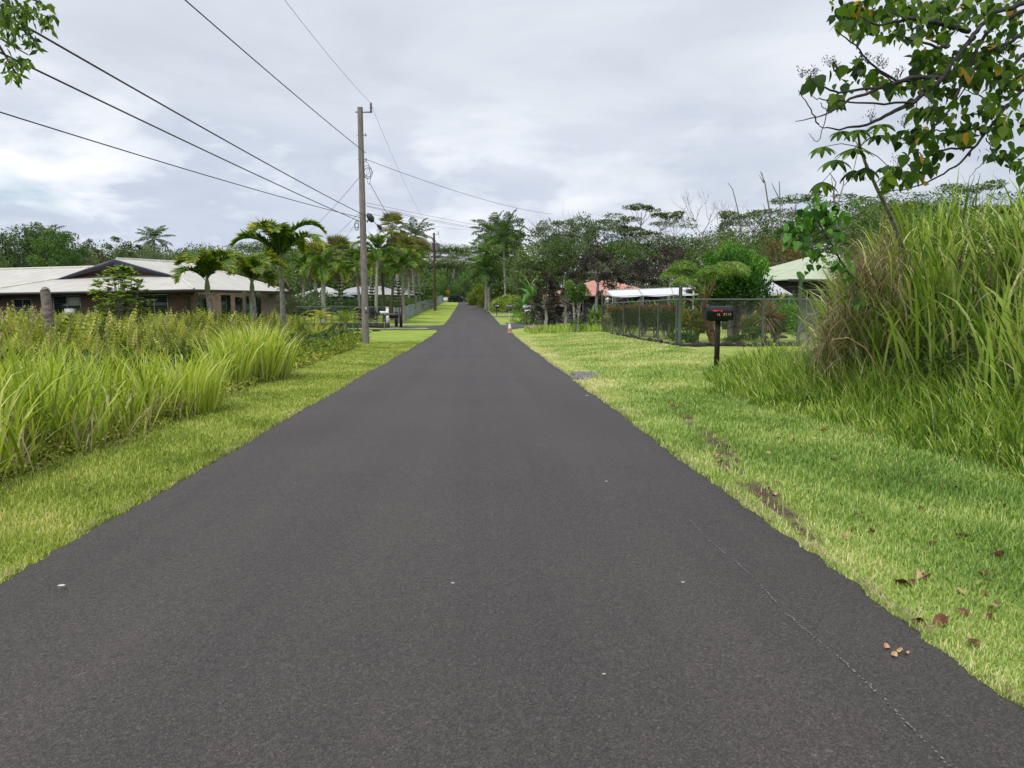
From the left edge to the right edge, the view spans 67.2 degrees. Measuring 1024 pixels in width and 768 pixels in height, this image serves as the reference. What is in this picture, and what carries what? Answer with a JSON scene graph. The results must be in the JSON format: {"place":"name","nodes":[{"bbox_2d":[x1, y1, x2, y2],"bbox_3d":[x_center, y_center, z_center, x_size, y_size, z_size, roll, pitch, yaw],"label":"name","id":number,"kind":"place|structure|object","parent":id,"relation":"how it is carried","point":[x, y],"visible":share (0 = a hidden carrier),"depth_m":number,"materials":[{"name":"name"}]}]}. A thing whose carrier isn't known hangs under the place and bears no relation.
{"place":"outdoors","nodes":[
{"label":"outdoors","id":0,"kind":"place"},
{"bbox_2d":[0,0,59,88],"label":"overhanging branch","id":1,"kind":"object","parent":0,"point":[25,11],"visible":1,"depth_m":6.47,"materials":[{"name":"green plant"}]},
{"bbox_2d":[0,300,358,380],"bbox_3d":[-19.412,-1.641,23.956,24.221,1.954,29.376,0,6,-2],"label":"fern field","id":2,"kind":"structure","parent":0,"point":[87,330],"depth_m":19.97,"materials":[{"name":"green plant"}]},
{"bbox_2d":[0,341,422,583],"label":"mown grass","id":3,"kind":"structure","parent":0,"point":[341,369],"depth_m":7.58,"materials":[{"name":"green plant"}]},
{"bbox_2d":[0,302,1023,767],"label":"road","id":4,"kind":"structure","parent":0,"point":[286,594],"depth_m":3.62,"materials":[{"name":"grey asphalt"}]},
{"bbox_2d":[1,353,1023,703],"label":"dry grass edge","id":5,"kind":"object","parent":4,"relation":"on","point":[693,469],"visible":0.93,"depth_m":5.02,"materials":[{"name":"green plant"}]},
{"bbox_2d":[0,294,1023,707],"bbox_3d":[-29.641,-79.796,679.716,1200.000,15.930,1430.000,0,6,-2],"label":"ground","id":6,"kind":"structure","parent":0,"point":[440,314],"depth_m":6.28,"materials":[{"name":"green plant"}]},
{"bbox_2d":[0,222,71,267],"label":"broadleaf tree","id":7,"kind":"object","parent":6,"relation":"on","point":[23,242],"visible":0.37,"depth_m":92.89,"materials":[{"name":"green plant"}]},
{"bbox_2d":[40,287,54,334],"bbox_3d":[-11.088,-1.253,18.511,0.362,2.159,0.320,0,6,-2],"label":"palm stump","id":8,"kind":"object","parent":6,"relation":"on","point":[46,304],"visible":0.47,"depth_m":18.36,"materials":[{"name":"grey wood"}]},
{"bbox_2d":[25,227,96,266],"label":"broadleaf tree","id":9,"kind":"object","parent":6,"relation":"on","point":[62,239],"visible":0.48,"depth_m":89.81,"materials":[{"name":"green plant"}]},
{"bbox_2d":[96,236,131,263],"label":"broadleaf tree","id":10,"kind":"object","parent":6,"relation":"on","point":[121,254],"visible":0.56,"depth_m":100.53,"materials":[{"name":"green plant"}]},
{"bbox_2d":[0,317,234,479],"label":"tall grass","id":11,"kind":"structure","parent":6,"relation":"on","point":[40,402],"depth_m":8.45,"materials":[{"name":"green plant"}]},
{"bbox_2d":[87,264,155,323],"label":"octopus tree","id":12,"kind":"object","parent":6,"relation":"on","point":[123,294],"visible":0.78,"depth_m":29.87,"materials":[{"name":"green plant"}]},
{"bbox_2d":[0,313,289,363],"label":"dry stalks","id":13,"kind":"object","parent":6,"relation":"on","point":[51,325],"visible":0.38,"depth_m":16.84,"materials":[{"name":"green plant"}]},
{"bbox_2d":[0,257,290,320],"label":"brick house","id":14,"kind":"structure","parent":6,"relation":"on","point":[67,286],"depth_m":44.79,"materials":[{"name":"beige metal"}]},
{"bbox_2d":[53,295,81,316],"bbox_3d":[-25.231,-4.374,43.662,1.910,1.275,0.090,1,6,12],"label":"window","id":15,"kind":"structure","parent":14,"relation":"in","point":[72,301],"depth_m":43.67,"materials":[{"name":"glass"}]},
{"bbox_2d":[140,294,168,318],"bbox_3d":[-19.761,-4.278,42.508,1.810,1.325,0.090,1,6,12],"label":"window","id":16,"kind":"structure","parent":14,"relation":"in","point":[161,303],"depth_m":42.48,"materials":[{"name":"glass"}]},
{"bbox_2d":[127,245,175,260],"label":"broadleaf tree","id":17,"kind":"object","parent":6,"relation":"on","point":[152,255],"visible":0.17,"depth_m":92.22,"materials":[{"name":"green plant"}]},
{"bbox_2d":[133,225,175,257],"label":"coconut palm","id":18,"kind":"object","parent":6,"relation":"on","point":[154,233],"visible":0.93,"depth_m":101.36,"materials":[{"name":"green plant"}]},
{"bbox_2d":[0,339,361,483],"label":"weeds","id":19,"kind":"object","parent":6,"relation":"on","point":[339,349],"visible":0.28,"depth_m":9.48,"materials":[{"name":"green plant"}]},
{"bbox_2d":[129,339,247,415],"bbox_3d":[-4.743,-0.088,11.135,1.744,1.096,1.638,0,6,-2],"label":"grass clump","id":20,"kind":"object","parent":6,"relation":"on","point":[207,398],"visible":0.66,"depth_m":11.04,"materials":[{"name":"green plant"}]},
{"bbox_2d":[171,246,247,316],"bbox_3d":[-11.844,-3.358,30.352,2.871,4.175,2.919,1,6,9],"label":"palm tree","id":21,"kind":"object","parent":6,"relation":"on","point":[207,264],"visible":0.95,"depth_m":29.83,"materials":[{"name":"green plant"}]},
{"bbox_2d":[0,239,438,309],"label":"wood","id":22,"kind":"object","parent":6,"relation":"on","point":[294,277],"visible":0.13,"depth_m":115.25,"materials":[{"name":"green plant"}]},
{"bbox_2d":[184,330,266,386],"bbox_3d":[-5.599,-0.517,15.200,1.814,1.153,1.822,0,6,-2],"label":"grass clump","id":23,"kind":"object","parent":6,"relation":"on","point":[241,372],"visible":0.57,"depth_m":15.04,"materials":[{"name":"green plant"}]},
{"bbox_2d":[200,318,299,382],"bbox_3d":[-5.498,-0.722,16.178,2.312,1.408,2.251,3,7,22],"label":"grass clump","id":24,"kind":"object","parent":6,"relation":"on","point":[266,366],"visible":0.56,"depth_m":15.92,"materials":[{"name":"green plant"}]},
{"bbox_2d":[218,249,289,320],"bbox_3d":[-10.855,-3.684,32.681,2.842,4.342,2.989,-4,7,-32],"label":"palm tree","id":25,"kind":"object","parent":6,"relation":"on","point":[257,264],"visible":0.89,"depth_m":32.62,"materials":[{"name":"green plant"}]},
{"bbox_2d":[144,329,371,367],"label":"weeds","id":26,"kind":"object","parent":6,"relation":"on","point":[342,338],"visible":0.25,"depth_m":26.02,"materials":[{"name":"green plant"}]},
{"bbox_2d":[225,240,297,256],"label":"umbrella tree","id":27,"kind":"object","parent":6,"relation":"on","point":[244,246],"visible":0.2,"depth_m":180.11,"materials":[{"name":"green plant"}]},
{"bbox_2d":[229,217,327,325],"bbox_3d":[-10.570,-4.708,35.200,4.316,5.917,4.738,-1,6,-10],"label":"palm tree","id":28,"kind":"object","parent":6,"relation":"on","point":[283,239],"visible":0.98,"depth_m":34.55,"materials":[{"name":"green plant"}]},
{"bbox_2d":[247,330,312,377],"bbox_3d":[-5.276,-0.665,16.953,1.584,1.137,1.651,1,6,11],"label":"grass clump","id":29,"kind":"object","parent":6,"relation":"on","point":[288,367],"visible":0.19,"depth_m":17.07,"materials":[{"name":"green plant"}]},
{"bbox_2d":[276,294,323,318],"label":"shrub","id":30,"kind":"object","parent":6,"relation":"on","point":[303,304],"visible":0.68,"depth_m":60.34,"materials":[{"name":"green plant"}]},
{"bbox_2d":[285,251,317,320],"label":"palm tree","id":31,"kind":"object","parent":6,"relation":"on","point":[303,258],"visible":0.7,"depth_m":70.25,"materials":[{"name":"green plant"}]},
{"bbox_2d":[295,239,334,298],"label":"fan palm","id":32,"kind":"object","parent":6,"relation":"on","point":[312,246],"visible":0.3,"depth_m":85.59,"materials":[{"name":"green plant"}]},
{"bbox_2d":[299,247,346,322],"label":"palm tree","id":33,"kind":"object","parent":6,"relation":"on","point":[323,261],"visible":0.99,"depth_m":64.52,"materials":[{"name":"green plant"}]},
{"bbox_2d":[325,233,354,307],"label":"fan palm","id":34,"kind":"object","parent":6,"relation":"on","point":[335,242],"visible":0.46,"depth_m":87.44,"materials":[{"name":"green plant"}]},
{"bbox_2d":[327,280,352,320],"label":"norfolk pine","id":35,"kind":"object","parent":6,"relation":"on","point":[339,294],"visible":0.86,"depth_m":70.78,"materials":[{"name":"green plant"}]},
{"bbox_2d":[335,243,375,321],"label":"palm tree","id":36,"kind":"object","parent":6,"relation":"on","point":[352,253],"visible":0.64,"depth_m":67.73,"materials":[{"name":"green plant"}]},
{"bbox_2d":[354,102,381,343],"bbox_3d":[-6.209,-6.697,33.231,1.152,10.551,0.455,0,6,-2],"label":"utility pole","id":37,"kind":"object","parent":6,"relation":"on","point":[363,274],"visible":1,"depth_m":33.12,"materials":[{"name":"wood"}]},
{"bbox_2d":[0,51,358,220],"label":"overhead wire","id":38,"kind":"object","parent":37,"relation":"attached to","point":[37,70],"visible":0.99,"depth_m":13.64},
{"bbox_2d":[0,112,359,217],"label":"overhead wire","id":39,"kind":"object","parent":37,"relation":"attached to","point":[150,158],"visible":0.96,"depth_m":16.20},
{"bbox_2d":[0,11,365,215],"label":"overhead wire","id":40,"kind":"object","parent":37,"relation":"attached to","point":[69,51],"visible":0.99,"depth_m":12.53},
{"bbox_2d":[185,0,365,152],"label":"overhead wire","id":41,"kind":"object","parent":37,"relation":"attached to","point":[263,67],"visible":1,"depth_m":19.29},
{"bbox_2d":[350,230,399,322],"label":"palm tree","id":42,"kind":"object","parent":6,"relation":"on","point":[377,254],"visible":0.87,"depth_m":63.06,"materials":[{"name":"green plant"}]},
{"bbox_2d":[358,246,399,321],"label":"palm tree","id":43,"kind":"object","parent":6,"relation":"on","point":[382,276],"visible":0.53,"depth_m":66.92,"materials":[{"name":"green plant"}]},
{"bbox_2d":[343,286,415,312],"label":"house","id":44,"kind":"structure","parent":6,"relation":"on","point":[351,291],"depth_m":93.59,"materials":[{"name":"silver metal"}]},
{"bbox_2d":[375,211,407,301],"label":"fan palm","id":45,"kind":"object","parent":6,"relation":"on","point":[387,221],"visible":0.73,"depth_m":81.90,"materials":[{"name":"green plant"}]},
{"bbox_2d":[379,250,422,322],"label":"palm tree","id":46,"kind":"object","parent":6,"relation":"on","point":[395,267],"visible":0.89,"depth_m":64.75,"materials":[{"name":"green plant"}]},
{"bbox_2d":[396,231,419,291],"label":"fan palm","id":47,"kind":"object","parent":6,"relation":"on","point":[409,242],"visible":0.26,"depth_m":101.47,"materials":[{"name":"green plant"}]},
{"bbox_2d":[397,216,436,286],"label":"coconut palm","id":48,"kind":"object","parent":6,"relation":"on","point":[412,229],"visible":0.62,"depth_m":119.14,"materials":[{"name":"green plant"}]},
{"bbox_2d":[393,296,442,321],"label":"panel fence","id":49,"kind":"object","parent":6,"relation":"on","point":[409,312],"visible":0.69,"depth_m":90.98,"materials":[{"name":"grey metal"}]},
{"bbox_2d":[377,242,479,299],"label":"umbrella tree","id":50,"kind":"object","parent":6,"relation":"on","point":[451,250],"visible":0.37,"depth_m":164.80,"materials":[{"name":"green plant"}]},
{"bbox_2d":[425,243,484,277],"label":"umbrella tree","id":51,"kind":"object","parent":6,"relation":"on","point":[443,258],"visible":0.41,"depth_m":276.93,"materials":[{"name":"green plant"}]},
{"bbox_2d":[407,250,532,301],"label":"wood","id":52,"kind":"object","parent":6,"relation":"on","point":[442,274],"visible":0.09,"depth_m":277.43,"materials":[{"name":"green plant"}]},
{"bbox_2d":[466,282,501,304],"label":"bush","id":53,"kind":"object","parent":6,"relation":"on","point":[473,299],"depth_m":131.41,"materials":[{"name":"green plant"}]},
{"bbox_2d":[466,249,509,308],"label":"coconut palm","id":54,"kind":"object","parent":6,"relation":"on","point":[484,262],"visible":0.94,"depth_m":110.32,"materials":[{"name":"green plant"}]},
{"bbox_2d":[466,236,510,307],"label":"coconut palm","id":55,"kind":"object","parent":6,"relation":"on","point":[479,248],"visible":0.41,"depth_m":116.26,"materials":[{"name":"green plant"}]},
{"bbox_2d":[470,210,511,286],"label":"coconut palm","id":56,"kind":"object","parent":6,"relation":"on","point":[496,217],"visible":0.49,"depth_m":125.27,"materials":[{"name":"green plant"}]},
{"bbox_2d":[477,283,516,306],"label":"bush","id":57,"kind":"object","parent":6,"relation":"on","point":[493,296],"depth_m":119.92,"materials":[{"name":"green plant"}]},
{"bbox_2d":[482,220,525,307],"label":"coconut palm","id":58,"kind":"object","parent":6,"relation":"on","point":[503,241],"visible":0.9,"depth_m":104.31,"materials":[{"name":"green plant"}]},
{"bbox_2d":[504,258,549,303],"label":"broadleaf tree","id":59,"kind":"object","parent":6,"relation":"on","point":[536,267],"visible":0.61,"depth_m":86.84,"materials":[{"name":"green plant"}]},
{"bbox_2d":[521,303,563,324],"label":"ginger plants","id":60,"kind":"object","parent":6,"relation":"on","point":[534,312],"visible":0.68,"depth_m":58.14,"materials":[{"name":"green plant"}]},
{"bbox_2d":[530,273,562,324],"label":"bronze shrub","id":61,"kind":"object","parent":6,"relation":"on","point":[547,305],"visible":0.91,"depth_m":55.74,"materials":[{"name":"green plant"}]},
{"bbox_2d":[524,218,577,281],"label":"broadleaf tree","id":62,"kind":"object","parent":6,"relation":"on","point":[542,228],"visible":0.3,"depth_m":94.12,"materials":[{"name":"green plant"}]},
{"bbox_2d":[544,266,579,323],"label":"bronze shrub","id":63,"kind":"object","parent":6,"relation":"on","point":[565,302],"visible":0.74,"depth_m":55.65,"materials":[{"name":"green plant"}]},
{"bbox_2d":[563,279,591,331],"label":"clipped tree","id":64,"kind":"object","parent":6,"relation":"on","point":[582,292],"visible":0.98,"depth_m":41.84,"materials":[{"name":"green plant"}]},
{"bbox_2d":[549,211,606,281],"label":"broadleaf tree","id":65,"kind":"object","parent":6,"relation":"on","point":[589,237],"visible":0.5,"depth_m":92.21,"materials":[{"name":"green plant"}]},
{"bbox_2d":[543,221,651,253],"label":"umbrella tree","id":66,"kind":"object","parent":6,"relation":"on","point":[606,228],"visible":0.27,"depth_m":106.77,"materials":[{"name":"green plant"}]},
{"bbox_2d":[574,247,629,322],"bbox_3d":[6.436,-7.236,57.897,4.078,6.028,4.460,-4,7,-31],"label":"bronze shrub","id":67,"kind":"object","parent":6,"relation":"on","point":[589,263],"visible":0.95,"depth_m":57.32,"materials":[{"name":"plant"}]},
{"bbox_2d":[547,280,666,322],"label":"house","id":68,"kind":"structure","parent":6,"relation":"on","point":[586,305],"depth_m":66.23,"materials":[{"name":"metal"}]},
{"bbox_2d":[596,266,632,307],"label":"bronze shrub","id":69,"kind":"object","parent":6,"relation":"on","point":[609,285],"visible":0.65,"depth_m":56.70,"materials":[{"name":"brown plant"}]},
{"bbox_2d":[595,202,684,287],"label":"umbrella tree","id":70,"kind":"object","parent":6,"relation":"on","point":[621,230],"visible":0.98,"depth_m":90.18,"materials":[{"name":"green plant"}]},
{"bbox_2d":[621,258,663,300],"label":"bronze shrub","id":71,"kind":"object","parent":6,"relation":"on","point":[641,265],"visible":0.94,"depth_m":59.44,"materials":[{"name":"brown plant"}]},
{"bbox_2d":[605,287,701,308],"bbox_3d":[8.938,-4.600,46.304,6.623,2.632,4.248,0,6,-2],"label":"canopy tent","id":72,"kind":"object","parent":6,"relation":"on","point":[658,292],"visible":0.69,"depth_m":46.75,"materials":[{"name":"fabric"}]},
{"bbox_2d":[615,216,719,298],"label":"umbrella tree","id":73,"kind":"object","parent":6,"relation":"on","point":[648,237],"visible":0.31,"depth_m":104.13,"materials":[{"name":"green plant"}]},
{"bbox_2d":[652,304,683,338],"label":"hedge plant","id":74,"kind":"object","parent":6,"relation":"on","point":[668,311],"visible":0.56,"depth_m":30.66,"materials":[{"name":"green plant"}]},
{"bbox_2d":[648,243,689,305],"bbox_3d":[12.658,-7.991,61.913,3.462,6.716,3.396,4,7,33],"label":"bronze shrub","id":75,"kind":"object","parent":6,"relation":"on","point":[666,261],"visible":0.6,"depth_m":61.53,"materials":[{"name":"green plant"}]},
{"bbox_2d":[674,305,705,342],"bbox_3d":[6.380,-2.051,27.002,1.400,1.455,1.433,0,6,-2],"label":"dracaena","id":76,"kind":"object","parent":6,"relation":"on","point":[690,319],"visible":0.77,"depth_m":26.82,"materials":[{"name":"green plant"}]},
{"bbox_2d":[659,260,750,341],"bbox_3d":[6.555,-2.700,26.096,3.119,3.015,2.734,0,6,-2],"label":"tree fern","id":77,"kind":"object","parent":6,"relation":"on","point":[683,267],"visible":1,"depth_m":25.81,"materials":[{"name":"green plant"}]},
{"bbox_2d":[601,276,819,345],"bbox_3d":[8.365,-3.119,33.426,6.846,2.683,17.891,0,6,-2],"label":"chain link fence","id":78,"kind":"object","parent":6,"relation":"on","point":[678,310],"visible":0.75,"depth_m":26.18,"materials":[{"name":"metal"}]},
{"bbox_2d":[666,188,760,253],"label":"bare tree","id":79,"kind":"object","parent":6,"relation":"on","point":[714,207],"visible":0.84,"depth_m":88.79,"materials":[{"name":"plant"}]},
{"bbox_2d":[703,306,733,366],"bbox_3d":[4.307,-0.940,16.186,0.604,1.400,0.268,-1,6,-5],"label":"mailbox","id":80,"kind":"object","parent":6,"relation":"on","point":[717,314],"visible":0.99,"depth_m":16.05,"materials":[{"name":"black metal"}]},
{"bbox_2d":[696,240,775,335],"bbox_3d":[8.322,-3.421,28.620,2.938,3.890,2.926,0,6,-2],"label":"broadleaf tree","id":81,"kind":"object","parent":6,"relation":"on","point":[753,284],"visible":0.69,"depth_m":28.08,"materials":[{"name":"green plant"}]},
{"bbox_2d":[475,197,1008,314],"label":"wood","id":82,"kind":"object","parent":6,"relation":"on","point":[564,244],"visible":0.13,"depth_m":88.89,"materials":[{"name":"green plant"}]},
{"bbox_2d":[690,224,813,304],"bbox_3d":[19.618,-9.041,63.923,10.189,8.302,8.874,1,6,13],"label":"broadleaf tree","id":83,"kind":"object","parent":6,"relation":"on","point":[733,239],"visible":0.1,"depth_m":62.88,"materials":[{"name":"green plant"}]},
{"bbox_2d":[746,297,782,340],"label":"spiky plant","id":84,"kind":"object","parent":6,"relation":"on","point":[768,308],"visible":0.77,"depth_m":27.15,"materials":[{"name":"brown plant"}]},
{"bbox_2d":[718,193,824,263],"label":"umbrella tree","id":85,"kind":"object","parent":6,"relation":"on","point":[755,214],"visible":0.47,"depth_m":86.18,"materials":[{"name":"green plant"}]},
{"bbox_2d":[768,313,786,341],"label":"hedge plant","id":86,"kind":"object","parent":6,"relation":"on","point":[782,318],"visible":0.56,"depth_m":27.86,"materials":[{"name":"brown plant"}]},
{"bbox_2d":[759,237,806,266],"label":"rusty tree","id":87,"kind":"object","parent":6,"relation":"on","point":[773,249],"visible":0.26,"depth_m":51.72,"materials":[{"name":"brown plant"}]},
{"bbox_2d":[722,253,856,331],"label":"house","id":88,"kind":"structure","parent":6,"relation":"on","point":[786,278],"depth_m":40.57,"materials":[{"name":"white paint"}]},
{"bbox_2d":[776,302,807,337],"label":"shrub","id":89,"kind":"object","parent":6,"relation":"on","point":[790,317],"visible":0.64,"depth_m":28.80,"materials":[{"name":"green plant"}]},
{"bbox_2d":[771,192,869,313],"bbox_3d":[4.944,-1.445,11.027,3.272,2.406,1.026,-4,8,-36],"label":"sapling","id":90,"kind":"object","parent":6,"relation":"on","point":[824,217],"visible":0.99,"depth_m":10.37,"materials":[{"name":"green plant"}]},
{"bbox_2d":[809,124,910,268],"bbox_3d":[5.363,-1.801,10.616,1.093,2.826,4.976,6,8,42],"label":"trumpet plant","id":91,"kind":"object","parent":6,"relation":"on","point":[851,175],"visible":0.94,"depth_m":9.06,"materials":[{"name":"green plant"}]},
{"bbox_2d":[701,312,1023,484],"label":"long grass","id":92,"kind":"structure","parent":6,"relation":"on","point":[760,376],"depth_m":9.17,"materials":[{"name":"green plant"}]},
{"bbox_2d":[782,213,942,387],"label":"dry grass","id":93,"kind":"structure","parent":6,"relation":"on","point":[865,273],"depth_m":11.02,"materials":[{"name":"green plant"}]},
{"bbox_2d":[814,201,916,314],"bbox_3d":[6.842,-2.001,14.716,1.494,2.918,1.729,-3,7,-29],"label":"scrubby tree","id":94,"kind":"object","parent":6,"relation":"on","point":[876,214],"visible":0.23,"depth_m":14.56,"materials":[{"name":"green plant"}]},
{"bbox_2d":[822,197,909,271],"bbox_3d":[19.150,-6.264,40.514,5.207,7.274,4.535,3,7,24],"label":"broadleaf tree","id":95,"kind":"object","parent":6,"relation":"on","point":[858,233],"visible":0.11,"depth_m":40.09,"materials":[{"name":"green plant"}]},
{"bbox_2d":[792,193,965,249],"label":"umbrella tree","id":96,"kind":"object","parent":6,"relation":"on","point":[822,239],"visible":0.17,"depth_m":81.13,"materials":[{"name":"green plant"}]},
{"bbox_2d":[865,197,934,258],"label":"scrubby tree","id":97,"kind":"object","parent":6,"relation":"on","point":[885,218],"visible":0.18,"depth_m":15.60,"materials":[{"name":"green plant"}]},
{"bbox_2d":[788,170,1023,418],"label":"cane grass","id":98,"kind":"structure","parent":6,"relation":"on","point":[934,281],"depth_m":10.28,"materials":[{"name":"green plant"}]},
{"bbox_2d":[795,0,1023,195],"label":"overhanging tree","id":99,"kind":"object","parent":6,"relation":"on","point":[850,16],"visible":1,"depth_m":7.74,"materials":[{"name":"green plant"}]},
{"bbox_2d":[898,198,968,239],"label":"broadleaf tree","id":100,"kind":"object","parent":6,"relation":"on","point":[922,203],"visible":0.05,"depth_m":43.80,"materials":[{"name":"green plant"}]},
{"bbox_2d":[852,212,1023,404],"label":"bank scrub","id":101,"kind":"object","parent":6,"relation":"on","point":[963,357],"visible":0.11,"depth_m":9.80,"materials":[{"name":"green plant"}]},
{"bbox_2d":[871,179,1023,233],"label":"umbrella tree","id":102,"kind":"object","parent":6,"relation":"on","point":[986,185],"visible":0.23,"depth_m":68.36,"materials":[{"name":"green plant"}]},
{"bbox_2d":[0,0,1023,290],"label":"sky","id":103,"kind":"structure","parent":0,"point":[593,107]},
{"bbox_2d":[524,323,638,333],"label":"weedy grass","id":104,"kind":"structure","parent":0,"point":[558,328],"depth_m":43.33,"materials":[{"name":"green plant"}]},
{"bbox_2d":[743,281,791,333],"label":"shed","id":105,"kind":"structure","parent":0,"point":[777,287],"depth_m":38.86,"materials":[{"name":"white metal"}]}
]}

